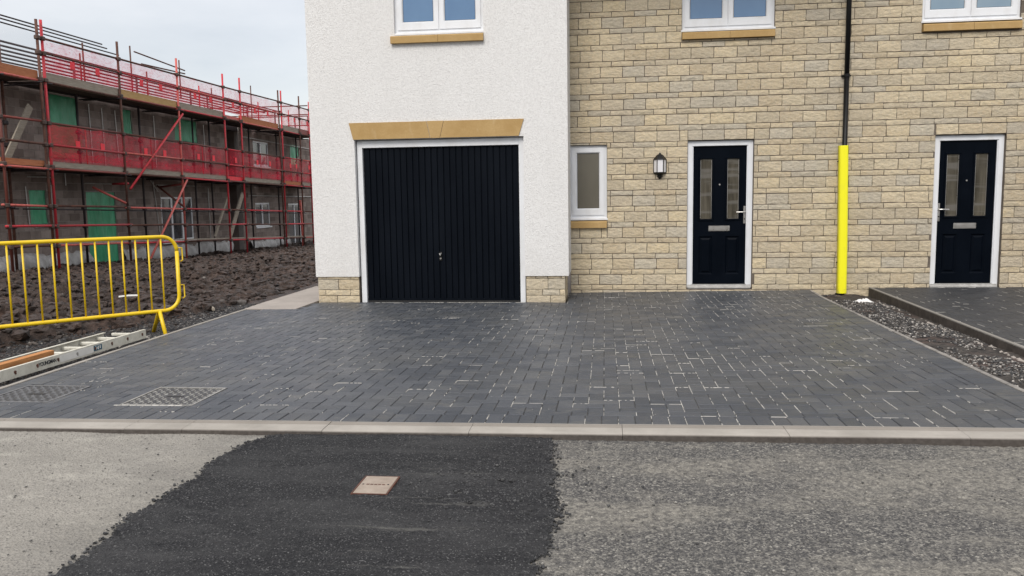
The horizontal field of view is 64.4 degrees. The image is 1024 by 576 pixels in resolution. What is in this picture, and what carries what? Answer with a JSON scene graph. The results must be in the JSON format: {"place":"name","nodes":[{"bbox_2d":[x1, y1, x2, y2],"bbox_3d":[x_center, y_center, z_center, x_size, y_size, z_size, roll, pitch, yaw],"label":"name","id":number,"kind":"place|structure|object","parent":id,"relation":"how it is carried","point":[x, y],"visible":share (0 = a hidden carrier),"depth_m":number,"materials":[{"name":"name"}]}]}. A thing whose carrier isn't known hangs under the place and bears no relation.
{"place":"outdoors","nodes":[
{"label":"outdoors","id":0,"kind":"place"},
{"bbox_2d":[0,0,308,138],"label":"sky","id":1,"kind":"structure","parent":0,"point":[260,43],"materials":[{"name":"white"}]},
{"bbox_2d":[0,240,318,386],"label":"mud","id":2,"kind":"structure","parent":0,"point":[251,277],"depth_m":12.96,"materials":[{"name":"soil"}]},
{"bbox_2d":[0,251,94,272],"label":"plastic sheet","id":3,"kind":"object","parent":2,"relation":"on","point":[30,260],"visible":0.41,"depth_m":22.77,"materials":[{"name":"plastic"}]},
{"bbox_2d":[0,329,145,382],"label":"ladder","id":4,"kind":"object","parent":2,"relation":"on","point":[79,348],"visible":0.97,"depth_m":7.48,"materials":[{"name":"silver metal"}]},
{"bbox_2d":[0,350,53,369],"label":"plank","id":5,"kind":"object","parent":4,"relation":"on","point":[24,359],"visible":0.86,"depth_m":6.88,"materials":[{"name":"orange wood"}]},
{"bbox_2d":[0,235,185,333],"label":"crowd barrier","id":6,"kind":"object","parent":2,"relation":"on","point":[159,314],"visible":0.98,"depth_m":8.41,"materials":[{"name":"yellow metal"}]},
{"bbox_2d":[0,84,239,261],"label":"unfinished house","id":7,"kind":"structure","parent":2,"relation":"on","point":[30,188],"depth_m":25.98,"materials":[{"name":"concrete"}]},
{"bbox_2d":[161,197,193,243],"bbox_3d":[-12.474,-2.546,30.358,0.160,1.690,2.350,0,6,7],"label":"window","id":8,"kind":"structure","parent":7,"relation":"in","point":[173,231],"depth_m":30.40,"materials":[{"name":"white plastic"}]},
{"bbox_2d":[0,14,313,271],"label":"scaffolding","id":9,"kind":"object","parent":2,"relation":"on","point":[27,77],"visible":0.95,"depth_m":26.04,"materials":[{"name":"metal"}]},
{"bbox_2d":[5,104,32,157],"bbox_3d":[-12.730,-3.993,20.958,0.040,1.596,1.213,0,6,7],"label":"leaning board","id":10,"kind":"object","parent":9,"relation":"on","point":[17,134],"visible":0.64,"depth_m":20.94,"materials":[{"name":"beige wood"}]},
{"bbox_2d":[214,195,227,237],"bbox_3d":[-11.493,-2.846,32.162,0.056,1.684,1.592,-1,6,3],"label":"leaning board","id":11,"kind":"object","parent":9,"relation":"on","point":[220,218],"visible":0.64,"depth_m":32.10,"materials":[{"name":"wood"}]},
{"bbox_2d":[231,192,243,236],"bbox_3d":[-11.156,-2.985,32.918,0.061,1.809,1.668,-1,6,3],"label":"leaning board","id":12,"kind":"object","parent":9,"relation":"on","point":[239,203],"visible":0.79,"depth_m":32.95,"materials":[{"name":"wood"}]},
{"bbox_2d":[293,156,298,181],"bbox_3d":[-10.540,-5.779,39.674,0.052,1.352,1.132,-1,6,1],"label":"leaning board","id":13,"kind":"object","parent":9,"relation":"on","point":[297,161],"visible":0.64,"depth_m":39.62,"materials":[{"name":"wood"}]},
{"bbox_2d":[123,241,233,260],"bbox_3d":[-12.302,-1.304,30.707,0.386,0.886,7.902,0,6,7],"label":"plastic sheet","id":14,"kind":"object","parent":2,"relation":"on","point":[169,251],"visible":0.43,"depth_m":30.06,"materials":[{"name":"grey plastic"}]},
{"bbox_2d":[236,299,247,304],"bbox_3d":[-3.780,0.208,11.343,0.167,0.108,0.170,0,6,7],"label":"rock","id":15,"kind":"object","parent":2,"relation":"on","point":[241,302],"visible":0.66,"depth_m":11.28,"materials":[{"name":"grey stone"}]},
{"bbox_2d":[226,127,313,250],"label":"unfinished house","id":16,"kind":"structure","parent":2,"relation":"on","point":[265,198],"depth_m":38.33,"materials":[{"name":"concrete"}]},
{"bbox_2d":[253,141,270,167],"bbox_3d":[-11.645,-6.176,37.679,0.160,1.190,1.800,0,6,7],"label":"window","id":17,"kind":"structure","parent":16,"relation":"in","point":[258,147],"depth_m":37.68,"materials":[{"name":"white plastic"}]},
{"bbox_2d":[255,203,271,227],"bbox_3d":[-11.614,-3.387,37.888,0.160,1.160,1.700,0,6,7],"label":"window","id":18,"kind":"structure","parent":16,"relation":"in","point":[261,218],"depth_m":37.87,"materials":[{"name":"white plastic"}]},
{"bbox_2d":[250,239,291,247],"bbox_3d":[-11.393,-1.956,38.529,0.369,0.801,4.707,0,6,7],"label":"plastic sheet","id":19,"kind":"object","parent":2,"relation":"on","point":[269,243],"visible":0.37,"depth_m":38.24,"materials":[{"name":"grey plastic"}]},
{"bbox_2d":[299,200,303,245],"bbox_3d":[-10.174,-3.076,39.379,0.098,2.350,0.520,-1,6,-5],"label":"leaning board","id":20,"kind":"object","parent":2,"relation":"on","point":[300,206],"visible":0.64,"depth_m":39.27,"materials":[{"name":"wood"}]},
{"bbox_2d":[245,286,319,309],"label":"path","id":21,"kind":"structure","parent":0,"point":[302,298],"depth_m":11.60,"materials":[{"name":"concrete"}]},
{"bbox_2d":[259,272,570,303],"bbox_3d":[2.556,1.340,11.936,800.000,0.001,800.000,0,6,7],"label":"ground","id":22,"kind":"structure","parent":0,"point":[569,283],"depth_m":24.86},
{"bbox_2d":[0,289,1023,427],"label":"driveway","id":23,"kind":"structure","parent":0,"point":[809,357],"depth_m":6.53,"materials":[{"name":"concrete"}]},
{"bbox_2d":[0,385,90,402],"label":"drain cover","id":24,"kind":"object","parent":23,"relation":"on","point":[39,393],"visible":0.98,"depth_m":5.98,"materials":[{"name":"grey metal"}]},
{"bbox_2d":[119,387,226,405],"bbox_3d":[-2.397,0.783,5.791,0.522,0.033,0.522,0,6,7],"label":"drain cover","id":25,"kind":"object","parent":23,"relation":"on","point":[186,396],"visible":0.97,"depth_m":5.79,"materials":[{"name":"grey metal"}]},
{"bbox_2d":[304,0,846,302],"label":"terraced house","id":26,"kind":"structure","parent":23,"relation":"on","point":[485,150],"depth_m":11.38,"materials":[{"name":"stone"}]},
{"bbox_2d":[394,0,482,35],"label":"window","id":27,"kind":"structure","parent":26,"relation":"in","point":[412,17],"depth_m":10.99,"materials":[{"name":"white plastic"}]},
{"bbox_2d":[364,145,520,301],"bbox_3d":[-0.979,-0.876,11.360,2.178,2.187,0.093,0,6,7],"label":"garage door","id":28,"kind":"structure","parent":26,"relation":"in","point":[443,223],"depth_m":11.35,"materials":[{"name":"black metal"}]},
{"bbox_2d":[570,145,607,219],"bbox_3d":[1.109,-1.528,11.835,0.566,1.074,0.120,0,6,7],"label":"window","id":29,"kind":"structure","parent":26,"relation":"in","point":[588,163],"depth_m":11.82,"materials":[{"name":"white plastic"}]},
{"bbox_2d":[653,153,666,178],"bbox_3d":[2.111,-1.743,11.594,0.196,0.372,0.103,0,6,7],"label":"wall lamp","id":30,"kind":"object","parent":26,"relation":"attached to","point":[659,165],"visible":1,"depth_m":11.57,"materials":[{"name":"black plastic"}]},
{"bbox_2d":[692,146,746,283],"bbox_3d":[2.980,-1.040,11.690,0.763,1.976,0.102,0,6,7],"label":"door","id":31,"kind":"structure","parent":26,"relation":"in","point":[719,175],"depth_m":11.70,"materials":[{"name":"black wood"}]},
{"bbox_2d":[681,0,775,32],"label":"window","id":32,"kind":"structure","parent":26,"relation":"in","point":[697,15],"depth_m":11.34,"materials":[{"name":"white plastic"}]},
{"bbox_2d":[0,431,1023,575],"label":"road","id":33,"kind":"structure","parent":0,"point":[720,508],"depth_m":3.68,"materials":[{"name":"grey asphalt"}]},
{"bbox_2d":[47,434,644,575],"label":"tarmac patch","id":34,"kind":"object","parent":33,"relation":"on","point":[280,505],"visible":1,"depth_m":3.56,"materials":[{"name":"black asphalt"}]},
{"bbox_2d":[350,476,399,494],"bbox_3d":[-0.653,0.957,3.904,0.175,0.032,0.244,0,6,7],"label":"access lid","id":35,"kind":"object","parent":34,"relation":"in","point":[378,485],"visible":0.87,"depth_m":3.89,"materials":[{"name":"metal"}]},
{"bbox_2d":[0,418,1023,446],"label":"kerb","id":36,"kind":"structure","parent":33,"relation":"on","point":[976,436],"depth_m":4.70,"materials":[{"name":"concrete"}]},
{"bbox_2d":[853,298,871,302],"bbox_3d":[4.613,0.164,10.676,0.282,0.062,0.270,0,6,7],"label":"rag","id":37,"kind":"object","parent":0,"point":[863,300],"visible":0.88,"depth_m":10.65,"materials":[{"name":"white fabric"}]},
{"bbox_2d":[821,294,1023,388],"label":"gravel strip","id":38,"kind":"object","parent":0,"point":[1004,365],"visible":0.82,"depth_m":7.75,"materials":[{"name":"gravel"}]},
{"bbox_2d":[868,287,1023,356],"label":"driveway","id":39,"kind":"structure","parent":0,"point":[994,316],"depth_m":9.38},
{"bbox_2d":[845,0,1023,295],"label":"terraced house","id":40,"kind":"structure","parent":39,"relation":"on","point":[935,141],"depth_m":11.21,"materials":[{"name":"stone"}]},
{"bbox_2d":[835,0,851,294],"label":"downpipe","id":41,"kind":"object","parent":40,"relation":"attached to","point":[846,75],"visible":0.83,"depth_m":11.13,"materials":[{"name":"black plastic"}]},
{"bbox_2d":[836,145,847,293],"bbox_3d":[4.628,-0.949,11.377,0.172,2.060,0.104,0,6,7],"label":"pipe guard","id":42,"kind":"object","parent":41,"relation":"attached to","point":[842,236],"visible":1,"depth_m":11.34,"materials":[{"name":"yellow plastic"}]},
{"bbox_2d":[934,140,996,282],"bbox_3d":[6.306,-1.049,11.309,0.761,1.976,0.102,0,6,7],"label":"door","id":43,"kind":"structure","parent":40,"relation":"in","point":[966,187],"depth_m":11.32,"materials":[{"name":"black wood"}]},
{"bbox_2d":[921,0,1021,23],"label":"window","id":44,"kind":"structure","parent":40,"relation":"in","point":[933,11],"depth_m":10.98,"materials":[{"name":"white plastic"}]}
]}

